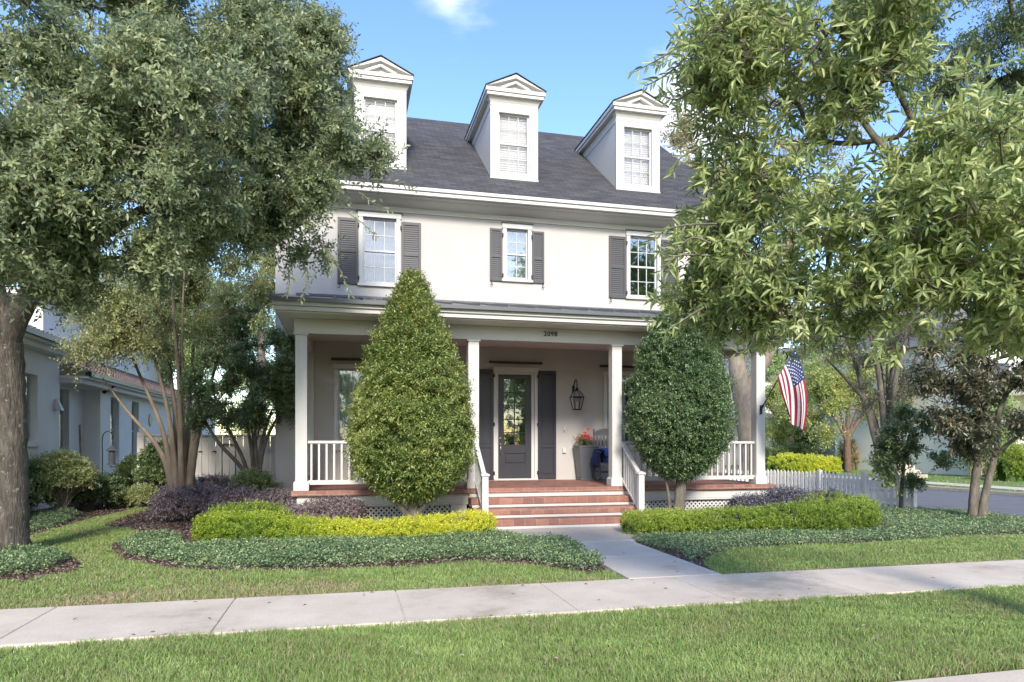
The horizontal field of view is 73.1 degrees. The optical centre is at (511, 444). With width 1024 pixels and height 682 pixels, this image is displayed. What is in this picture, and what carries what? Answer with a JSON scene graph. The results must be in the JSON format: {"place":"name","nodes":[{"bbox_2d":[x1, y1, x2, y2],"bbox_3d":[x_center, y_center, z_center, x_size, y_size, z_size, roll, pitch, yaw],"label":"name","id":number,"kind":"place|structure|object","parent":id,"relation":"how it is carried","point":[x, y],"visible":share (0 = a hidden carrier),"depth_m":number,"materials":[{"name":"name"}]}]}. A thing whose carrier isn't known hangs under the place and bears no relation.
{"place":"outdoors","nodes":[
{"label":"outdoors","id":0,"kind":"place"},
{"bbox_2d":[0,505,623,608],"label":"lawn grass","id":1,"kind":"structure","parent":0,"point":[89,542],"depth_m":7.65,"materials":[{"name":"green plant"}]},
{"bbox_2d":[0,559,1023,649],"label":"sidewalk","id":2,"kind":"structure","parent":0,"point":[25,627],"depth_m":6.44,"materials":[{"name":"concrete"}]},
{"bbox_2d":[1,539,1013,678],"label":"fallen leaves","id":3,"kind":"object","parent":2,"relation":"on","point":[396,571],"visible":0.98,"depth_m":6.61,"materials":[{"name":"brown plant"}]},
{"bbox_2d":[0,446,1023,681],"bbox_3d":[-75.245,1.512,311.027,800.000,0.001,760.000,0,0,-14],"label":"ground","id":4,"kind":"structure","parent":0,"point":[901,679],"depth_m":4.98,"materials":[{"name":"green plant"}]},
{"bbox_2d":[0,557,79,581],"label":"mulch ring","id":5,"kind":"object","parent":4,"relation":"on","point":[6,576],"visible":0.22,"depth_m":8.21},
{"bbox_2d":[0,543,69,575],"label":"ground cover","id":6,"kind":"object","parent":5,"relation":"on","point":[9,555],"visible":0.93,"depth_m":8.42,"materials":[{"name":"green plant"}]},
{"bbox_2d":[0,0,418,554],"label":"oak tree","id":7,"kind":"object","parent":5,"relation":"on","point":[158,133],"visible":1,"depth_m":8.04,"materials":[{"name":"green plant"}]},
{"bbox_2d":[29,498,136,534],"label":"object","id":8,"kind":"object","parent":4,"relation":"on","point":[111,511],"depth_m":15.25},
{"bbox_2d":[28,459,58,515],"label":"variegated shrub","id":9,"kind":"object","parent":8,"relation":"on","point":[38,494],"visible":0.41,"depth_m":14.12,"materials":[{"name":"green plant"}]},
{"bbox_2d":[30,506,81,532],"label":"ground cover","id":10,"kind":"object","parent":8,"relation":"on","point":[61,515],"visible":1,"depth_m":13.24,"materials":[{"name":"green plant"}]},
{"bbox_2d":[29,443,102,512],"bbox_3d":[-9.724,0.740,14.817,1.561,1.536,1.572,0,0,42],"label":"green shrub","id":11,"kind":"object","parent":8,"relation":"on","point":[68,467],"visible":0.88,"depth_m":14.59,"materials":[{"name":"green plant"}]},
{"bbox_2d":[79,425,82,498],"bbox_3d":[-10.353,0.495,16.594,0.092,1.951,0.043,0,0,-14],"label":"garden stake","id":12,"kind":"object","parent":8,"relation":"on","point":[80,440],"visible":0.35,"depth_m":16.58,"materials":[{"name":"grey"}]},
{"bbox_2d":[46,470,124,509],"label":"dark shrub","id":13,"kind":"object","parent":8,"relation":"on","point":[109,490],"visible":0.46,"depth_m":15.66,"materials":[{"name":"green plant"}]},
{"bbox_2d":[102,431,112,506],"bbox_3d":[-9.495,0.571,16.225,0.249,1.798,0.026,0,0,-14],"label":"shepherd hook","id":14,"kind":"object","parent":8,"relation":"on","point":[102,450],"visible":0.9,"depth_m":16.19,"materials":[{"name":"black metal"}]},
{"bbox_2d":[106,440,117,464],"bbox_3d":[-9.406,0.170,16.247,0.255,0.600,0.255,0,0,-14],"label":"bird feeder","id":15,"kind":"object","parent":14,"relation":"hanging from","point":[111,449],"visible":1,"depth_m":16.20,"materials":[{"name":"grey metal"}]},
{"bbox_2d":[95,471,133,504],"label":"pale shrub","id":16,"kind":"object","parent":8,"relation":"on","point":[120,480],"visible":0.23,"depth_m":17.15,"materials":[{"name":"green plant"}]},
{"bbox_2d":[113,452,136,503],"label":"box shrub","id":17,"kind":"object","parent":8,"relation":"on","point":[125,466],"visible":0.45,"depth_m":17.34,"materials":[{"name":"green plant"}]},
{"bbox_2d":[119,483,158,507],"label":"shrub","id":18,"kind":"object","parent":8,"relation":"on","point":[136,494],"visible":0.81,"depth_m":16.20,"materials":[{"name":"green plant"}]},
{"bbox_2d":[128,439,169,492],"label":"camellia shrub","id":19,"kind":"object","parent":8,"relation":"on","point":[150,464],"visible":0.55,"depth_m":16.68,"materials":[{"name":"green plant"}]},
{"bbox_2d":[6,264,214,510],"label":"neighbour house","id":20,"kind":"structure","parent":4,"relation":"on","point":[61,409],"depth_m":19.71,"materials":[{"name":"paint"}]},
{"bbox_2d":[25,374,41,446],"bbox_3d":[-10.783,-0.770,15.396,0.260,1.620,0.820,0,0,-14],"label":"window","id":21,"kind":"structure","parent":20,"relation":"in","point":[30,443],"depth_m":15.66,"materials":[{"name":"plastic"}]},
{"bbox_2d":[60,389,62,451],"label":"window","id":22,"kind":"structure","parent":20,"relation":"in","point":[61,391],"depth_m":18.58,"materials":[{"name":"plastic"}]},
{"bbox_2d":[110,398,119,465],"bbox_3d":[-12.146,-0.395,21.034,0.260,2.070,0.920,0,0,-14],"label":"window","id":23,"kind":"structure","parent":20,"relation":"in","point":[112,399],"depth_m":21.35,"materials":[{"name":"plastic"}]},
{"bbox_2d":[132,402,133,453],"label":"window","id":24,"kind":"structure","parent":20,"relation":"in","point":[132,402],"depth_m":23.37,"materials":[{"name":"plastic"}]},
{"bbox_2d":[138,264,251,392],"bbox_3d":[-16.996,-4.466,35.865,7.214,11.873,5.990,0,0,-14],"label":"backyard tree","id":25,"kind":"object","parent":4,"relation":"on","point":[173,365],"visible":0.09,"depth_m":35.11,"materials":[{"name":"green plant"}]},
{"bbox_2d":[137,432,274,502],"bbox_3d":[-7.575,0.580,17.669,3.625,1.780,0.170,0,0,-14],"label":"board fence","id":26,"kind":"object","parent":4,"relation":"on","point":[212,457],"visible":0.27,"depth_m":17.68,"materials":[{"name":"white wood"}]},
{"bbox_2d":[216,322,274,438],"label":"backyard tree","id":27,"kind":"object","parent":4,"relation":"on","point":[248,390],"visible":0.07,"depth_m":32.80,"materials":[{"name":"green plant"}]},
{"bbox_2d":[238,248,274,471],"bbox_3d":[-10.978,-3.828,30.064,2.180,10.596,3.099,0,0,21],"label":"backyard tree","id":28,"kind":"object","parent":4,"relation":"on","point":[261,326],"visible":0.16,"depth_m":29.84,"materials":[{"name":"green plant"}]},
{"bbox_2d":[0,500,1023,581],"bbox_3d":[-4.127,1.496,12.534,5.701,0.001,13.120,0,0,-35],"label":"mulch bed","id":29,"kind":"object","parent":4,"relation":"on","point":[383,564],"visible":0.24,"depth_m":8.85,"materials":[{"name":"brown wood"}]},
{"bbox_2d":[47,178,275,512],"bbox_3d":[-7.249,-2.399,14.938,5.368,7.753,3.329,0,0,7],"label":"crape myrtle","id":30,"kind":"object","parent":29,"relation":"on","point":[142,313],"visible":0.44,"depth_m":14.60,"materials":[{"name":"green plant"}]},
{"bbox_2d":[143,479,232,522],"bbox_3d":[-6.132,1.081,13.323,1.740,0.864,1.224,0,0,-14],"label":"purple shrub","id":31,"kind":"object","parent":29,"relation":"on","point":[190,495],"visible":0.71,"depth_m":13.05,"materials":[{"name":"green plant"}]},
{"bbox_2d":[143,472,235,506],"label":"purple shrub","id":32,"kind":"object","parent":29,"relation":"on","point":[223,481],"visible":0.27,"depth_m":15.66,"materials":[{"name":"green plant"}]},
{"bbox_2d":[197,480,259,516],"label":"purple shrub","id":33,"kind":"object","parent":29,"relation":"on","point":[237,494],"visible":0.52,"depth_m":13.00,"materials":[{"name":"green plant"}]},
{"bbox_2d":[174,298,308,471],"bbox_3d":[-5.535,-0.785,14.221,2.614,4.514,2.053,0,0,-14],"label":"holly tree","id":34,"kind":"object","parent":29,"relation":"on","point":[273,378],"visible":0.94,"depth_m":14.02,"materials":[{"name":"green plant"}]},
{"bbox_2d":[207,498,291,524],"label":"lime hedge","id":35,"kind":"object","parent":29,"relation":"on","point":[255,504],"visible":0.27,"depth_m":11.17,"materials":[{"name":"green plant"}]},
{"bbox_2d":[226,466,283,492],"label":"green shrub","id":36,"kind":"object","parent":29,"relation":"on","point":[262,481],"visible":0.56,"depth_m":13.96,"materials":[{"name":"green plant"}]},
{"bbox_2d":[241,487,295,511],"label":"purple shrub","id":37,"kind":"object","parent":29,"relation":"on","point":[273,495],"visible":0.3,"depth_m":12.81,"materials":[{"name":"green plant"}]},
{"bbox_2d":[280,489,331,523],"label":"purple shrub","id":38,"kind":"object","parent":29,"relation":"on","point":[293,504],"visible":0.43,"depth_m":12.07,"materials":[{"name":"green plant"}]},
{"bbox_2d":[315,494,370,526],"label":"purple shrub","id":39,"kind":"object","parent":29,"relation":"on","point":[335,505],"visible":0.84,"depth_m":11.95,"materials":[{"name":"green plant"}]},
{"bbox_2d":[190,507,499,544],"bbox_3d":[-2.518,1.236,10.932,4.819,0.567,1.265,0,0,-14],"label":"golden hedge","id":40,"kind":"object","parent":29,"relation":"on","point":[277,527],"visible":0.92,"depth_m":10.54,"materials":[{"name":"yellow plant"}]},
{"bbox_2d":[117,528,605,570],"bbox_3d":[-2.426,1.401,9.728,7.246,0.250,2.993,0,0,2],"label":"ground cover","id":41,"kind":"object","parent":29,"relation":"on","point":[323,545],"visible":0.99,"depth_m":9.24,"materials":[{"name":"green plant"}]},
{"bbox_2d":[340,265,479,525],"bbox_3d":[-1.674,-0.726,11.568,2.344,4.530,2.360,0,0,-14],"label":"cone tree","id":42,"kind":"object","parent":29,"relation":"on","point":[411,437],"visible":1,"depth_m":10.98,"materials":[{"name":"green plant"}]},
{"bbox_2d":[268,55,802,528],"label":"house","id":43,"kind":"structure","parent":4,"relation":"on","point":[512,235],"depth_m":15.48,"materials":[{"name":"beige paint"}]},
{"bbox_2d":[332,364,363,450],"bbox_3d":[-2.877,-0.803,15.124,2.030,1.855,0.282,0,0,-14],"label":"window","id":44,"kind":"structure","parent":43,"relation":"in","point":[345,377],"depth_m":15.03,"materials":[{"name":"glass"}]},
{"bbox_2d":[357,211,400,286],"bbox_3d":[-2.897,-4.238,15.122,0.950,1.605,0.289,0,0,-14],"label":"window","id":45,"kind":"structure","parent":43,"relation":"in","point":[380,259],"depth_m":15.17,"materials":[{"name":"white glass"}]},
{"bbox_2d":[498,374,530,477],"bbox_3d":[0.063,-0.418,15.793,0.774,2.367,0.119,0,0,-14],"label":"door","id":46,"kind":"structure","parent":43,"relation":"in","point":[514,461],"depth_m":15.81,"materials":[{"name":"grey wood"}]},
{"bbox_2d":[502,223,532,282],"bbox_3d":[0.097,-4.363,15.846,0.730,1.315,0.289,0,0,-14],"label":"window","id":47,"kind":"structure","parent":43,"relation":"in","point":[514,243],"depth_m":15.85,"materials":[{"name":"white glass"}]},
{"bbox_2d":[573,428,598,479],"bbox_3d":[1.635,0.207,15.809,0.586,1.201,0.578,0,0,-14],"label":"planter","id":48,"kind":"object","parent":43,"relation":"on","point":[583,463],"visible":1,"depth_m":15.65,"materials":[{"name":"grey ceramic"}]},
{"bbox_2d":[593,428,608,480],"bbox_3d":[2.168,0.214,15.463,0.640,1.169,0.891,0,0,-6],"label":"rocking chair","id":49,"kind":"object","parent":43,"relation":"on","point":[603,432],"visible":0.45,"depth_m":15.74,"materials":[{"name":"paint"}]},
{"bbox_2d":[591,449,605,467],"bbox_3d":[1.909,0.307,15.268,0.207,0.416,0.452,0,0,-14],"label":"throw blanket","id":50,"kind":"object","parent":49,"relation":"on","point":[595,458],"visible":0.97,"depth_m":15.20,"materials":[{"name":"blue fabric"}]},
{"bbox_2d":[597,448,608,461],"bbox_3d":[2.171,0.223,15.438,0.440,0.305,0.450,0,0,-14],"label":"seat cushion","id":51,"kind":"object","parent":49,"relation":"on","point":[606,454],"visible":0.26,"depth_m":15.55,"materials":[{"name":"blue fabric"}]},
{"bbox_2d":[603,371,636,449],"bbox_3d":[3.091,-0.803,16.568,2.030,1.855,0.282,0,0,-14],"label":"window","id":52,"kind":"structure","parent":43,"relation":"in","point":[624,374],"depth_m":16.46,"materials":[{"name":"plastic"}]},
{"bbox_2d":[626,230,661,300],"bbox_3d":[3.134,-4.263,16.515,0.930,1.615,0.160,0,0,-14],"label":"window","id":53,"kind":"structure","parent":43,"relation":"in","point":[629,233],"depth_m":16.53,"materials":[{"name":"plastic"}]},
{"bbox_2d":[760,346,807,429],"bbox_3d":[5.188,-1.070,13.557,0.604,1.584,1.285,0,0,-14],"label":"flag","id":54,"kind":"object","parent":43,"relation":"attached to","point":[791,382],"visible":0.94,"depth_m":13.06,"materials":[{"name":"multicoloured fabric"}]},
{"bbox_2d":[660,51,886,480],"bbox_3d":[9.463,-6.464,24.924,9.308,15.960,8.039,0,0,-14],"label":"sycamore tree","id":55,"kind":"object","parent":4,"relation":"on","point":[741,396],"visible":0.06,"depth_m":24.73,"materials":[{"name":"green plant"}]},
{"bbox_2d":[628,0,1023,381],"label":"laurel tree","id":56,"kind":"object","parent":4,"relation":"on","point":[939,258],"visible":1,"depth_m":4.37,"materials":[{"name":"green plant"}]},
{"bbox_2d":[636,512,1023,569],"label":"mulch border","id":57,"kind":"object","parent":4,"relation":"on","point":[684,558],"visible":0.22,"depth_m":10.36,"materials":[{"name":"brown wood"}]},
{"bbox_2d":[621,301,741,518],"bbox_3d":[3.120,-0.573,12.814,2.206,4.223,2.158,0,0,-14],"label":"egg tree","id":58,"kind":"object","parent":57,"relation":"on","point":[679,413],"visible":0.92,"depth_m":12.20,"materials":[{"name":"green plant"}]},
{"bbox_2d":[717,490,777,516],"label":"purple shrub","id":59,"kind":"object","parent":57,"relation":"on","point":[750,500],"visible":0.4,"depth_m":12.73,"materials":[{"name":"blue plant"}]},
{"bbox_2d":[617,497,882,535],"bbox_3d":[4.078,1.206,11.833,4.678,0.630,0.988,0,0,-9],"label":"lime hedge","id":60,"kind":"object","parent":57,"relation":"on","point":[833,515],"visible":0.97,"depth_m":11.61,"materials":[{"name":"green plant"}]},
{"bbox_2d":[749,484,818,514],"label":"purple shrub","id":61,"kind":"object","parent":57,"relation":"on","point":[775,494],"visible":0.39,"depth_m":12.82,"materials":[{"name":"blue plant"}]},
{"bbox_2d":[725,469,916,508],"bbox_3d":[7.301,1.065,17.829,5.723,0.870,1.708,0,0,39],"label":"picket fence","id":62,"kind":"object","parent":57,"relation":"on","point":[864,481],"visible":0.44,"depth_m":16.58,"materials":[{"name":"white wood"}]},
{"bbox_2d":[804,485,846,502],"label":"purple shrub","id":63,"kind":"object","parent":57,"relation":"on","point":[829,491],"visible":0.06,"depth_m":13.12,"materials":[{"name":"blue plant"}]},
{"bbox_2d":[631,506,1023,559],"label":"ground cover","id":64,"kind":"object","parent":57,"relation":"on","point":[909,520],"visible":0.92,"depth_m":11.13,"materials":[{"name":"green plant"}]},
{"bbox_2d":[780,489,882,526],"bbox_3d":[5.888,1.164,12.838,1.875,0.689,1.009,0,0,-2],"label":"lime hedge","id":65,"kind":"object","parent":57,"relation":"on","point":[843,495],"visible":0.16,"depth_m":12.64,"materials":[{"name":"green plant"}]},
{"bbox_2d":[862,400,961,508],"bbox_3d":[8.499,0.242,14.954,1.778,2.496,1.691,0,0,-14],"label":"sapling","id":66,"kind":"object","parent":57,"relation":"on","point":[897,454],"visible":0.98,"depth_m":14.76,"materials":[{"name":"green plant"}]},
{"bbox_2d":[903,311,1023,521],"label":"magnolia tree","id":67,"kind":"object","parent":57,"relation":"on","point":[970,386],"visible":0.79,"depth_m":13.16,"materials":[{"name":"green plant"}]},
{"bbox_2d":[704,533,1023,573],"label":"lawn grass","id":68,"kind":"structure","parent":4,"relation":"on","point":[957,549],"depth_m":9.30,"materials":[{"name":"green plant"}]},
{"bbox_2d":[802,294,959,486],"bbox_3d":[11.674,-1.761,21.931,4.654,6.462,3.568,0,0,-14],"label":"crape myrtle","id":69,"kind":"object","parent":4,"relation":"on","point":[889,396],"visible":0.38,"depth_m":21.71,"materials":[{"name":"green plant"}]},
{"bbox_2d":[789,478,1023,516],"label":"street kerb","id":70,"kind":"structure","parent":4,"relation":"on","point":[1010,493],"depth_m":21.14,"materials":[{"name":"concrete"}]},
{"bbox_2d":[823,0,1023,240],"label":"shade oak","id":71,"kind":"object","parent":4,"relation":"on","point":[1008,24],"visible":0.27,"depth_m":13.66,"materials":[{"name":"green plant"}]},
{"bbox_2d":[896,669,1023,681],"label":"kerb","id":72,"kind":"structure","parent":4,"relation":"on","point":[1011,676],"depth_m":4.35,"materials":[{"name":"concrete"}]},
{"bbox_2d":[0,0,1023,445],"label":"sky","id":73,"kind":"structure","parent":0,"point":[583,53],"materials":[{"name":"blue"}]},
{"bbox_2d":[491,526,720,578],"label":"path","id":74,"kind":"structure","parent":0,"point":[613,544],"depth_m":9.24,"materials":[{"name":"concrete"}]},
{"bbox_2d":[725,465,1023,491],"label":"lawn","id":75,"kind":"structure","parent":0,"point":[953,479],"depth_m":27.79,"materials":[{"name":"green plant"}]},
{"bbox_2d":[723,349,818,464],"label":"house","id":76,"kind":"structure","parent":75,"relation":"on","point":[766,416],"depth_m":51.29,"materials":[{"name":"paint"}]},
{"bbox_2d":[765,375,797,447],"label":"background tree","id":77,"kind":"object","parent":75,"relation":"on","point":[776,431],"visible":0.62,"depth_m":39.59,"materials":[{"name":"green plant"}]},
{"bbox_2d":[747,310,830,450],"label":"background tree","id":78,"kind":"object","parent":75,"relation":"on","point":[777,363],"visible":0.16,"depth_m":43.44,"materials":[{"name":"green plant"}]},
{"bbox_2d":[765,443,821,470],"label":"green hedge","id":79,"kind":"object","parent":75,"relation":"on","point":[774,451],"visible":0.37,"depth_m":37.68,"materials":[{"name":"green plant"}]},
{"bbox_2d":[771,426,820,452],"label":"background tree","id":80,"kind":"object","parent":75,"relation":"on","point":[798,440],"visible":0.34,"depth_m":45.40,"materials":[{"name":"green plant"}]},
{"bbox_2d":[766,452,842,475],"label":"round hedge","id":81,"kind":"object","parent":75,"relation":"on","point":[811,463],"visible":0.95,"depth_m":32.28,"materials":[{"name":"plant"}]},
{"bbox_2d":[776,343,844,460],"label":"garage house","id":82,"kind":"structure","parent":75,"relation":"on","point":[827,451],"depth_m":46.00,"materials":[{"name":"plastic"}]},
{"bbox_2d":[771,342,908,471],"bbox_3d":[17.259,-1.929,36.230,7.417,6.867,5.349,0,0,-14],"label":"ornamental tree","id":83,"kind":"object","parent":75,"relation":"on","point":[822,380],"visible":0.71,"depth_m":35.44,"materials":[{"name":"green plant"}]},
{"bbox_2d":[798,302,881,359],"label":"background tree","id":84,"kind":"object","parent":75,"relation":"on","point":[833,341],"visible":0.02,"depth_m":55.48,"materials":[{"name":"green plant"}]},
{"bbox_2d":[836,439,859,469],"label":"dry hedge","id":85,"kind":"object","parent":75,"relation":"on","point":[854,458],"visible":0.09,"depth_m":39.38,"materials":[{"name":"beige plant"}]},
{"bbox_2d":[875,464,927,477],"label":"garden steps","id":86,"kind":"structure","parent":75,"relation":"on","point":[916,471],"depth_m":30.39,"materials":[{"name":"concrete"}]},
{"bbox_2d":[898,381,929,450],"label":"background tree","id":87,"kind":"object","parent":75,"relation":"on","point":[912,400],"visible":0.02,"depth_m":35.31,"materials":[{"name":"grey plant"}]},
{"bbox_2d":[824,304,1023,474],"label":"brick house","id":88,"kind":"structure","parent":75,"relation":"on","point":[861,435],"depth_m":34.98,"materials":[{"name":"paint"}]},
{"bbox_2d":[991,362,1009,381],"bbox_3d":[23.126,-3.130,32.722,1.100,1.600,0.057,0,0,-14],"label":"window","id":89,"kind":"structure","parent":88,"relation":"in","point":[1000,363],"depth_m":32.75,"materials":[{"name":"plastic"}]},
{"bbox_2d":[951,390,1023,477],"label":"background tree","id":90,"kind":"object","parent":75,"relation":"on","point":[1006,406],"visible":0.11,"depth_m":30.61,"materials":[{"name":"green plant"}]},
{"bbox_2d":[994,442,1023,481],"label":"trimmed hedge","id":91,"kind":"object","parent":75,"relation":"on","point":[1009,468],"visible":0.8,"depth_m":27.07,"materials":[{"name":"green plant"}]},
{"bbox_2d":[725,469,1023,489],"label":"sidewalk","id":92,"kind":"structure","parent":0,"point":[997,487],"depth_m":24.74,"materials":[{"name":"concrete"}]},
{"bbox_2d":[728,477,1023,516],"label":"road","id":93,"kind":"structure","parent":0,"point":[1001,504],"depth_m":18.72,"materials":[{"name":"grey asphalt"}]}
]}

